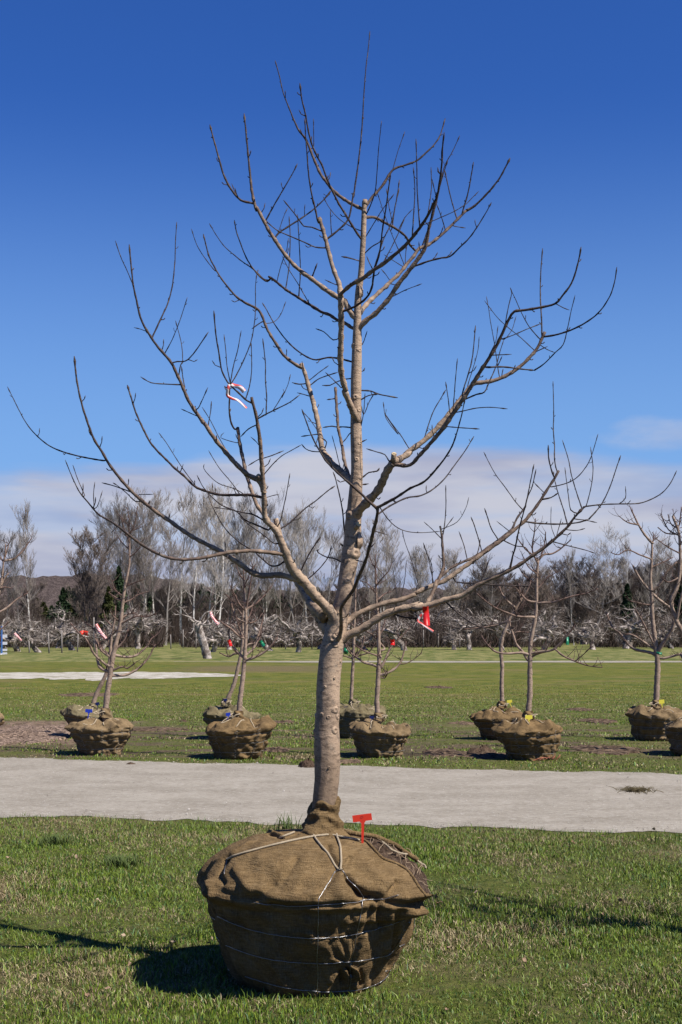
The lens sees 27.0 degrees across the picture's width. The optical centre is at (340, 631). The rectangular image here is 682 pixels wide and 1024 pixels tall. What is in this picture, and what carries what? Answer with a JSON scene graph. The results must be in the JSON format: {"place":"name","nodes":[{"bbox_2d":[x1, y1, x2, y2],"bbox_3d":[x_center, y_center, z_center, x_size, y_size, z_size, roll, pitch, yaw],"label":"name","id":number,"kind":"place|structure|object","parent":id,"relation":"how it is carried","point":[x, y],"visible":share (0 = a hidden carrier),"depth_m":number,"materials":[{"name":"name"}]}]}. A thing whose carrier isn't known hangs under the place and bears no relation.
{"place":"outdoors","nodes":[
{"label":"outdoors","id":0,"kind":"place"},
{"bbox_2d":[0,574,513,617],"bbox_3d":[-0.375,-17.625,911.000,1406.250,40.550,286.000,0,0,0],"label":"hill","id":1,"kind":"structure","parent":0,"point":[51,592],"depth_m":853.05,"materials":[{"name":"plant"}]},
{"bbox_2d":[0,641,681,1023],"bbox_3d":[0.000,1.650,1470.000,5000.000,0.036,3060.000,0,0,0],"label":"ground","id":2,"kind":"structure","parent":0,"point":[410,677],"depth_m":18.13,"materials":[{"name":"green plant"}]},
{"bbox_2d":[0,530,24,620],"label":"woodland tree","id":3,"kind":"object","parent":2,"relation":"on","point":[9,550],"visible":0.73,"depth_m":165.84,"materials":[{"name":"grey plant"}]},
{"bbox_2d":[4,531,39,618],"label":"woodland tree","id":4,"kind":"object","parent":2,"relation":"on","point":[13,564],"visible":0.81,"depth_m":165.05,"materials":[{"name":"grey plant"}]},
{"bbox_2d":[11,499,36,625],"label":"woodland tree","id":5,"kind":"object","parent":2,"relation":"on","point":[25,516],"visible":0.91,"depth_m":159.49,"materials":[{"name":"grey plant"}]},
{"bbox_2d":[9,586,39,620],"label":"woodland tree","id":6,"kind":"object","parent":2,"relation":"on","point":[21,606],"visible":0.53,"depth_m":214.21,"materials":[{"name":"plant"}]},
{"bbox_2d":[0,616,51,651],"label":"orchard tree","id":7,"kind":"object","parent":2,"relation":"on","point":[12,639],"visible":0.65,"depth_m":114.09,"materials":[{"name":"grey plant"}]},
{"bbox_2d":[2,610,57,652],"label":"orchard tree","id":8,"kind":"object","parent":2,"relation":"on","point":[27,636],"visible":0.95,"depth_m":109.46,"materials":[{"name":"grey plant"}]},
{"bbox_2d":[20,581,47,620],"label":"woodland tree","id":9,"kind":"object","parent":2,"relation":"on","point":[41,586],"visible":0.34,"depth_m":220.63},
{"bbox_2d":[0,724,69,745],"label":"mulch patch","id":10,"kind":"object","parent":2,"relation":"on","point":[24,734],"visible":0.94,"depth_m":22.49,"materials":[{"name":"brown wood"}]},
{"bbox_2d":[0,529,33,725],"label":"nursery tree","id":11,"kind":"object","parent":10,"relation":"on","point":[2,582],"visible":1,"depth_m":22.02,"materials":[{"name":"brown plant"}]},
{"bbox_2d":[18,828,87,848],"bbox_3d":[-2.236,1.601,11.008,0.567,0.100,0.411,0,0,-23],"label":"grass clump","id":12,"kind":"object","parent":2,"relation":"on","point":[52,838],"visible":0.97,"depth_m":10.98,"materials":[{"name":"green plant"}]},
{"bbox_2d":[38,605,92,649],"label":"orchard tree","id":13,"kind":"object","parent":2,"relation":"on","point":[67,636],"visible":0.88,"depth_m":121.55,"materials":[{"name":"grey plant"}]},
{"bbox_2d":[61,576,100,626],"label":"woodland tree","id":14,"kind":"object","parent":2,"relation":"on","point":[80,612],"visible":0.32,"depth_m":214.77,"materials":[{"name":"plant"}]},
{"bbox_2d":[62,524,125,628],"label":"woodland tree","id":15,"kind":"object","parent":2,"relation":"on","point":[88,583],"visible":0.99,"depth_m":148.89,"materials":[{"name":"plant"}]},
{"bbox_2d":[60,601,133,723],"bbox_3d":[-3.877,0.584,22.352,1.033,2.132,0.829,0,0,-28],"label":"nursery tree","id":16,"kind":"object","parent":2,"relation":"on","point":[74,713],"visible":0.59,"depth_m":22.24,"materials":[{"name":"brown plant"}]},
{"bbox_2d":[79,506,121,607],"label":"woodland tree","id":17,"kind":"object","parent":2,"relation":"on","point":[107,531],"visible":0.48,"depth_m":163.35,"materials":[{"name":"grey plant"}]},
{"bbox_2d":[96,586,117,644],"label":"conifer","id":18,"kind":"object","parent":2,"relation":"on","point":[108,603],"visible":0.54,"depth_m":147.63,"materials":[{"name":"green plant"}]},
{"bbox_2d":[87,612,136,648],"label":"orchard tree","id":19,"kind":"object","parent":2,"relation":"on","point":[104,645],"visible":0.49,"depth_m":129.89,"materials":[{"name":"grey plant"}]},
{"bbox_2d":[64,502,162,755],"bbox_3d":[-3.061,-0.054,19.147,1.295,3.409,0.919,0,0,0],"label":"nursery tree","id":20,"kind":"object","parent":2,"relation":"on","point":[105,732],"visible":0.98,"depth_m":19.06,"materials":[{"name":"brown plant"}]},
{"bbox_2d":[92,852,143,869],"bbox_3d":[-1.553,1.604,9.941,0.337,0.095,0.295,0,0,0],"label":"grass clump","id":21,"kind":"object","parent":2,"relation":"on","point":[118,861],"visible":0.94,"depth_m":9.94,"materials":[{"name":"green plant"}]},
{"bbox_2d":[0,672,240,680],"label":"sand patch","id":22,"kind":"object","parent":2,"relation":"on","point":[94,676],"visible":0.93,"depth_m":52.67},
{"bbox_2d":[112,566,128,629],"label":"conifer","id":23,"kind":"object","parent":2,"relation":"on","point":[118,581],"visible":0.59,"depth_m":155.69,"materials":[{"name":"green plant"}]},
{"bbox_2d":[95,505,148,586],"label":"woodland tree","id":24,"kind":"object","parent":2,"relation":"on","point":[125,539],"visible":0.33,"depth_m":172.87,"materials":[{"name":"grey plant"}]},
{"bbox_2d":[99,490,160,607],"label":"woodland tree","id":25,"kind":"object","parent":2,"relation":"on","point":[114,512],"visible":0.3,"depth_m":177.48,"materials":[{"name":"grey plant"}]},
{"bbox_2d":[95,492,167,614],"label":"woodland tree","id":26,"kind":"object","parent":2,"relation":"on","point":[136,556],"visible":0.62,"depth_m":169.02,"materials":[{"name":"grey plant"}]},
{"bbox_2d":[115,606,157,648],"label":"orchard tree","id":27,"kind":"object","parent":2,"relation":"on","point":[139,624],"visible":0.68,"depth_m":133.79,"materials":[{"name":"grey plant"}]},
{"bbox_2d":[119,607,174,645],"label":"orchard tree","id":28,"kind":"object","parent":2,"relation":"on","point":[159,622],"visible":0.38,"depth_m":146.89,"materials":[{"name":"grey plant"}]},
{"bbox_2d":[124,485,179,621],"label":"woodland tree","id":29,"kind":"object","parent":2,"relation":"on","point":[155,505],"visible":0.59,"depth_m":176.83,"materials":[{"name":"grey plant"}]},
{"bbox_2d":[149,586,170,625],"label":"woodland tree","id":30,"kind":"object","parent":2,"relation":"on","point":[157,604],"visible":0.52,"depth_m":195.94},
{"bbox_2d":[132,727,190,731],"bbox_3d":[-3.046,1.635,23.712,1.160,0.082,0.937,0,0,20],"label":"dirt patch","id":31,"kind":"object","parent":2,"relation":"on","point":[152,729],"visible":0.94,"depth_m":23.55,"materials":[{"name":"soil"}]},
{"bbox_2d":[138,514,194,644],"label":"woodland tree","id":32,"kind":"object","parent":2,"relation":"on","point":[171,546],"visible":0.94,"depth_m":164.47,"materials":[{"name":"grey plant"}]},
{"bbox_2d":[159,583,186,642],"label":"woodland tree","id":33,"kind":"object","parent":2,"relation":"on","point":[172,609],"visible":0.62,"depth_m":193.14,"materials":[{"name":"plant"}]},
{"bbox_2d":[165,485,203,644],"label":"woodland tree","id":34,"kind":"object","parent":2,"relation":"on","point":[182,505],"visible":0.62,"depth_m":170.64,"materials":[{"name":"grey plant"}]},
{"bbox_2d":[179,582,205,629],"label":"woodland tree","id":35,"kind":"object","parent":2,"relation":"on","point":[198,606],"visible":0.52,"depth_m":210.87,"materials":[{"name":"plant"}]},
{"bbox_2d":[171,602,228,658],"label":"leaning snag","id":36,"kind":"object","parent":2,"relation":"on","point":[202,640],"visible":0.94,"depth_m":84.95,"materials":[{"name":"grey plant"}]},
{"bbox_2d":[177,497,225,624],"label":"woodland tree","id":37,"kind":"object","parent":2,"relation":"on","point":[206,515],"visible":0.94,"depth_m":159.33,"materials":[{"name":"grey plant"}]},
{"bbox_2d":[185,482,239,628],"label":"woodland tree","id":38,"kind":"object","parent":2,"relation":"on","point":[215,552],"visible":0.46,"depth_m":175.78,"materials":[{"name":"grey plant"}]},
{"bbox_2d":[192,615,236,651],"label":"orchard tree","id":39,"kind":"object","parent":2,"relation":"on","point":[214,637],"visible":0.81,"depth_m":110.77,"materials":[{"name":"grey plant"}]},
{"bbox_2d":[194,497,239,638],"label":"woodland tree","id":40,"kind":"object","parent":2,"relation":"on","point":[219,540],"visible":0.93,"depth_m":169.14,"materials":[{"name":"grey plant"}]},
{"bbox_2d":[209,614,250,649],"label":"orchard tree","id":41,"kind":"object","parent":2,"relation":"on","point":[231,633],"visible":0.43,"depth_m":127.11,"materials":[{"name":"grey plant"}]},
{"bbox_2d":[203,589,266,724],"bbox_3d":[-1.693,0.492,21.884,0.882,2.316,0.942,0,0,26],"label":"nursery tree","id":42,"kind":"object","parent":2,"relation":"on","point":[211,714],"visible":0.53,"depth_m":21.86,"materials":[{"name":"brown plant"}]},
{"bbox_2d":[205,555,279,759],"bbox_3d":[-1.299,0.297,18.576,0.952,2.706,0.908,0,0,-30],"label":"nursery tree","id":43,"kind":"object","parent":2,"relation":"on","point":[238,735],"visible":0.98,"depth_m":18.39,"materials":[{"name":"fabric"}]},
{"bbox_2d":[230,498,260,613],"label":"woodland tree","id":44,"kind":"object","parent":2,"relation":"on","point":[250,537],"visible":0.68,"depth_m":172.71,"materials":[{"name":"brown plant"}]},
{"bbox_2d":[207,483,284,622],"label":"woodland tree","id":45,"kind":"object","parent":2,"relation":"on","point":[269,510],"visible":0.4,"depth_m":179.51,"materials":[{"name":"grey plant"}]},
{"bbox_2d":[226,512,274,625],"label":"woodland tree","id":46,"kind":"object","parent":2,"relation":"on","point":[253,578],"visible":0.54,"depth_m":176.16,"materials":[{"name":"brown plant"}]},
{"bbox_2d":[244,517,281,625],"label":"woodland tree","id":47,"kind":"object","parent":2,"relation":"on","point":[264,583],"visible":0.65,"depth_m":178.81,"materials":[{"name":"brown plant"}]},
{"bbox_2d":[236,610,304,650],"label":"orchard tree","id":48,"kind":"object","parent":2,"relation":"on","point":[262,637],"visible":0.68,"depth_m":118.33,"materials":[{"name":"grey plant"}]},
{"bbox_2d":[268,812,301,829],"bbox_3d":[-0.397,1.558,11.591,0.324,0.186,0.275,0,0,36],"label":"weed tuft","id":49,"kind":"object","parent":2,"relation":"on","point":[287,824],"visible":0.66,"depth_m":11.60,"materials":[{"name":"green plant"}]},
{"bbox_2d":[264,604,315,651],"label":"orchard tree","id":50,"kind":"object","parent":2,"relation":"on","point":[298,633],"visible":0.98,"depth_m":110.55,"materials":[{"name":"grey plant"}]},
{"bbox_2d":[260,507,327,623],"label":"woodland tree","id":51,"kind":"object","parent":2,"relation":"on","point":[286,570],"visible":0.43,"depth_m":183.79,"materials":[{"name":"grey plant"}]},
{"bbox_2d":[279,508,315,623],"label":"woodland tree","id":52,"kind":"object","parent":2,"relation":"on","point":[300,556],"visible":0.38,"depth_m":185.65,"materials":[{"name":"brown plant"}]},
{"bbox_2d":[269,498,335,626],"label":"woodland tree","id":53,"kind":"object","parent":2,"relation":"on","point":[296,533],"visible":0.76,"depth_m":178.06,"materials":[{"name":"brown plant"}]},
{"bbox_2d":[299,618,350,648],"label":"orchard tree","id":54,"kind":"object","parent":2,"relation":"on","point":[318,634],"visible":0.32,"depth_m":127.73,"materials":[{"name":"grey plant"}]},
{"bbox_2d":[314,525,343,602],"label":"woodland tree","id":55,"kind":"object","parent":2,"relation":"on","point":[331,578],"visible":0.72,"depth_m":184.72,"materials":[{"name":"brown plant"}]},
{"bbox_2d":[0,575,672,642],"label":"woodland","id":56,"kind":"object","parent":2,"relation":"on","point":[176,627],"visible":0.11,"depth_m":194.78,"materials":[{"name":"plant"}]},
{"bbox_2d":[0,604,681,647],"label":"brush","id":57,"kind":"object","parent":2,"relation":"on","point":[432,639],"visible":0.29,"depth_m":143.13,"materials":[{"name":"plant"}]},
{"bbox_2d":[7,32,676,997],"bbox_3d":[-0.021,-0.588,6.570,3.106,4.482,1.483,0,0,0],"label":"balled fruit tree","id":58,"kind":"object","parent":2,"relation":"on","point":[323,902],"visible":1,"depth_m":6.50,"materials":[{"name":"brown plant"}]},
{"bbox_2d":[352,813,371,842],"bbox_3d":[0.098,0.922,6.576,0.092,0.160,0.004,0,0,0],"label":"plant tag","id":59,"kind":"object","parent":58,"relation":"attached to","point":[362,818],"visible":1,"depth_m":6.58,"materials":[{"name":"red plastic"}]},
{"bbox_2d":[328,525,382,621],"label":"woodland tree","id":60,"kind":"object","parent":2,"relation":"on","point":[363,576],"visible":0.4,"depth_m":188.37,"materials":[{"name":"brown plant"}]},
{"bbox_2d":[339,589,385,738],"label":"nursery tree","id":61,"kind":"object","parent":2,"relation":"on","point":[354,710],"visible":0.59,"depth_m":21.78,"materials":[{"name":"fabric"}]},
{"bbox_2d":[347,606,385,649],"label":"orchard tree","id":62,"kind":"object","parent":2,"relation":"on","point":[359,636],"visible":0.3,"depth_m":121.93,"materials":[{"name":"grey plant"}]},
{"bbox_2d":[361,512,399,621],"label":"woodland tree","id":63,"kind":"object","parent":2,"relation":"on","point":[385,589],"visible":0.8,"depth_m":184.91,"materials":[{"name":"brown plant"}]},
{"bbox_2d":[344,545,422,757],"bbox_3d":[0.516,0.247,18.765,0.842,2.806,0.909,0,0,38],"label":"nursery tree","id":64,"kind":"object","parent":2,"relation":"on","point":[375,738],"visible":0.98,"depth_m":18.64,"materials":[{"name":"fabric"}]},
{"bbox_2d":[360,616,416,649],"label":"orchard tree","id":65,"kind":"object","parent":2,"relation":"on","point":[391,633],"visible":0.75,"depth_m":121.42,"materials":[{"name":"grey plant"}]},
{"bbox_2d":[380,544,407,623],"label":"woodland tree","id":66,"kind":"object","parent":2,"relation":"on","point":[394,579],"visible":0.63,"depth_m":190.56,"materials":[{"name":"grey plant"}]},
{"bbox_2d":[404,543,434,613],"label":"woodland tree","id":67,"kind":"object","parent":2,"relation":"on","point":[418,560],"visible":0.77,"depth_m":184.44,"materials":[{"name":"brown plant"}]},
{"bbox_2d":[422,748,466,756],"bbox_3d":[1.441,1.639,19.289,0.703,0.075,1.399,0,0,0],"label":"dirt patch","id":68,"kind":"object","parent":2,"relation":"on","point":[450,752],"visible":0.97,"depth_m":19.05,"materials":[{"name":"soil"}]},
{"bbox_2d":[434,547,465,616],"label":"woodland tree","id":69,"kind":"object","parent":2,"relation":"on","point":[448,593],"visible":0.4,"depth_m":189.53,"materials":[{"name":"grey plant"}]},
{"bbox_2d":[219,661,681,662],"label":"lane","id":70,"kind":"structure","parent":2,"relation":"on","point":[468,661],"depth_m":76.85,"materials":[{"name":"concrete"}]},
{"bbox_2d":[439,614,467,649],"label":"orchard tree","id":71,"kind":"object","parent":2,"relation":"on","point":[452,636],"visible":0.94,"depth_m":125.15,"materials":[{"name":"grey plant"}]},
{"bbox_2d":[444,551,462,616],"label":"woodland tree","id":72,"kind":"object","parent":2,"relation":"on","point":[453,562],"visible":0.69,"depth_m":185.61,"materials":[{"name":"grey plant"}]},
{"bbox_2d":[441,611,485,649],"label":"orchard tree","id":73,"kind":"object","parent":2,"relation":"on","point":[461,623],"visible":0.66,"depth_m":125.94,"materials":[{"name":"grey plant"}]},
{"bbox_2d":[461,751,508,758],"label":"shadow","id":74,"kind":"object","parent":2,"relation":"on","point":[486,755],"visible":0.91,"depth_m":18.63,"materials":[{"name":"soil"}]},
{"bbox_2d":[468,563,515,618],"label":"woodland tree","id":75,"kind":"object","parent":2,"relation":"on","point":[497,582],"visible":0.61,"depth_m":184.61,"materials":[{"name":"plant"}]},
{"bbox_2d":[476,562,509,616],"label":"woodland tree","id":76,"kind":"object","parent":2,"relation":"on","point":[492,602],"visible":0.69,"depth_m":180.07,"materials":[{"name":"grey plant"}]},
{"bbox_2d":[473,611,519,650],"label":"orchard tree","id":77,"kind":"object","parent":2,"relation":"on","point":[498,630],"visible":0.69,"depth_m":118.66,"materials":[{"name":"grey plant"}]},
{"bbox_2d":[462,580,534,739],"bbox_3d":[2.448,0.418,21.703,0.963,2.465,0.882,0,0,-27],"label":"nursery tree","id":78,"kind":"object","parent":2,"relation":"on","point":[485,721],"visible":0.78,"depth_m":21.63,"materials":[{"name":"fabric"}]},
{"bbox_2d":[491,572,517,619],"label":"woodland tree","id":79,"kind":"object","parent":2,"relation":"on","point":[504,602],"visible":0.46,"depth_m":187.10,"materials":[{"name":"plant"}]},
{"bbox_2d":[506,579,541,622],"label":"woodland tree","id":80,"kind":"object","parent":2,"relation":"on","point":[523,610],"visible":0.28,"depth_m":182.84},
{"bbox_2d":[522,570,554,620],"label":"woodland tree","id":81,"kind":"object","parent":2,"relation":"on","point":[532,605],"visible":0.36,"depth_m":176.10,"materials":[{"name":"plant"}]},
{"bbox_2d":[476,515,603,760],"bbox_3d":[2.527,0.078,18.343,1.618,3.144,0.902,0,0,0],"label":"nursery tree","id":82,"kind":"object","parent":2,"relation":"on","point":[521,738],"visible":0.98,"depth_m":18.18,"materials":[{"name":"fabric"}]},
{"bbox_2d":[522,614,573,649],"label":"orchard tree","id":83,"kind":"object","parent":2,"relation":"on","point":[543,626],"visible":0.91,"depth_m":124.65,"materials":[{"name":"grey plant"}]},
{"bbox_2d":[516,602,580,647],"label":"orchard tree","id":84,"kind":"object","parent":2,"relation":"on","point":[555,623],"visible":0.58,"depth_m":130.58,"materials":[{"name":"grey plant"}]},
{"bbox_2d":[531,574,566,620],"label":"woodland tree","id":85,"kind":"object","parent":2,"relation":"on","point":[546,592],"visible":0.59,"depth_m":173.34,"materials":[{"name":"plant"}]},
{"bbox_2d":[527,556,581,642],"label":"woodland tree","id":86,"kind":"object","parent":2,"relation":"on","point":[559,576],"visible":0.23,"depth_m":197.22,"materials":[{"name":"plant"}]},
{"bbox_2d":[564,547,578,644],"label":"woodland tree","id":87,"kind":"object","parent":2,"relation":"on","point":[569,583],"visible":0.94,"depth_m":164.68,"materials":[{"name":"grey plant"}]},
{"bbox_2d":[551,557,599,642],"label":"woodland tree","id":88,"kind":"object","parent":2,"relation":"on","point":[582,563],"visible":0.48,"depth_m":179.19,"materials":[{"name":"plant"}]},
{"bbox_2d":[572,574,602,644],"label":"woodland tree","id":89,"kind":"object","parent":2,"relation":"on","point":[584,612],"visible":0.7,"depth_m":174.98,"materials":[{"name":"plant"}]},
{"bbox_2d":[569,607,614,649],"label":"orchard tree","id":90,"kind":"object","parent":2,"relation":"on","point":[589,632],"visible":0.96,"depth_m":126.32,"materials":[{"name":"grey plant"}]},
{"bbox_2d":[572,523,630,617],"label":"woodland tree","id":91,"kind":"object","parent":2,"relation":"on","point":[609,560],"visible":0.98,"depth_m":164.25,"materials":[{"name":"grey plant"}]},
{"bbox_2d":[569,744,640,754],"bbox_3d":[3.623,1.640,19.729,1.130,0.072,1.514,0,0,23],"label":"dirt patch","id":92,"kind":"object","parent":2,"relation":"on","point":[615,750],"visible":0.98,"depth_m":19.63,"materials":[{"name":"soil"}]},
{"bbox_2d":[581,548,630,619],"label":"woodland tree","id":93,"kind":"object","parent":2,"relation":"on","point":[597,559],"visible":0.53,"depth_m":187.28,"materials":[{"name":"grey plant"}]},
{"bbox_2d":[586,557,636,619],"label":"woodland tree","id":94,"kind":"object","parent":2,"relation":"on","point":[611,584],"visible":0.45,"depth_m":188.78,"materials":[{"name":"plant"}]},
{"bbox_2d":[617,583,636,645],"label":"conifer","id":95,"kind":"object","parent":2,"relation":"on","point":[626,603],"visible":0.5,"depth_m":149.63,"materials":[{"name":"green plant"}]},
{"bbox_2d":[619,538,635,604],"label":"woodland tree","id":96,"kind":"object","parent":2,"relation":"on","point":[625,569],"visible":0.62,"depth_m":170.73,"materials":[{"name":"grey plant"}]},
{"bbox_2d":[620,570,646,613],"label":"woodland tree","id":97,"kind":"object","parent":2,"relation":"on","point":[635,588],"visible":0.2,"depth_m":194.06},
{"bbox_2d":[601,594,668,648],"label":"orchard tree","id":98,"kind":"object","parent":2,"relation":"on","point":[636,626],"visible":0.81,"depth_m":134.16,"materials":[{"name":"grey plant"}]},
{"bbox_2d":[600,502,681,740],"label":"nursery tree","id":99,"kind":"object","parent":2,"relation":"on","point":[647,723],"visible":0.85,"depth_m":21.54,"materials":[{"name":"brown plant"}]},
{"bbox_2d":[632,533,675,613],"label":"woodland tree","id":100,"kind":"object","parent":2,"relation":"on","point":[657,557],"visible":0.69,"depth_m":175.44,"materials":[{"name":"grey plant"}]},
{"bbox_2d":[636,561,672,619],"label":"woodland tree","id":101,"kind":"object","parent":2,"relation":"on","point":[642,590],"visible":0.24,"depth_m":186.21,"materials":[{"name":"plant"}]},
{"bbox_2d":[639,615,681,647],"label":"orchard tree","id":102,"kind":"object","parent":2,"relation":"on","point":[663,635],"visible":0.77,"depth_m":134.70,"materials":[{"name":"grey plant"}]},
{"bbox_2d":[653,505,681,754],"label":"nursery tree","id":103,"kind":"object","parent":2,"relation":"on","point":[673,734],"visible":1,"depth_m":19.07,"materials":[{"name":"brown plant"}]},
{"bbox_2d":[0,757,681,832],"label":"gravel path","id":104,"kind":"structure","parent":0,"point":[561,803],"depth_m":14.33,"materials":[{"name":"gravel"}]},
{"bbox_2d":[0,682,681,773],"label":"grass","id":105,"kind":"structure","parent":0,"point":[347,746],"depth_m":27.35,"materials":[{"name":"plant"}]},
{"bbox_2d":[0,0,681,592],"label":"sky","id":106,"kind":"structure","parent":0,"point":[108,108],"materials":[{"name":"blue"}]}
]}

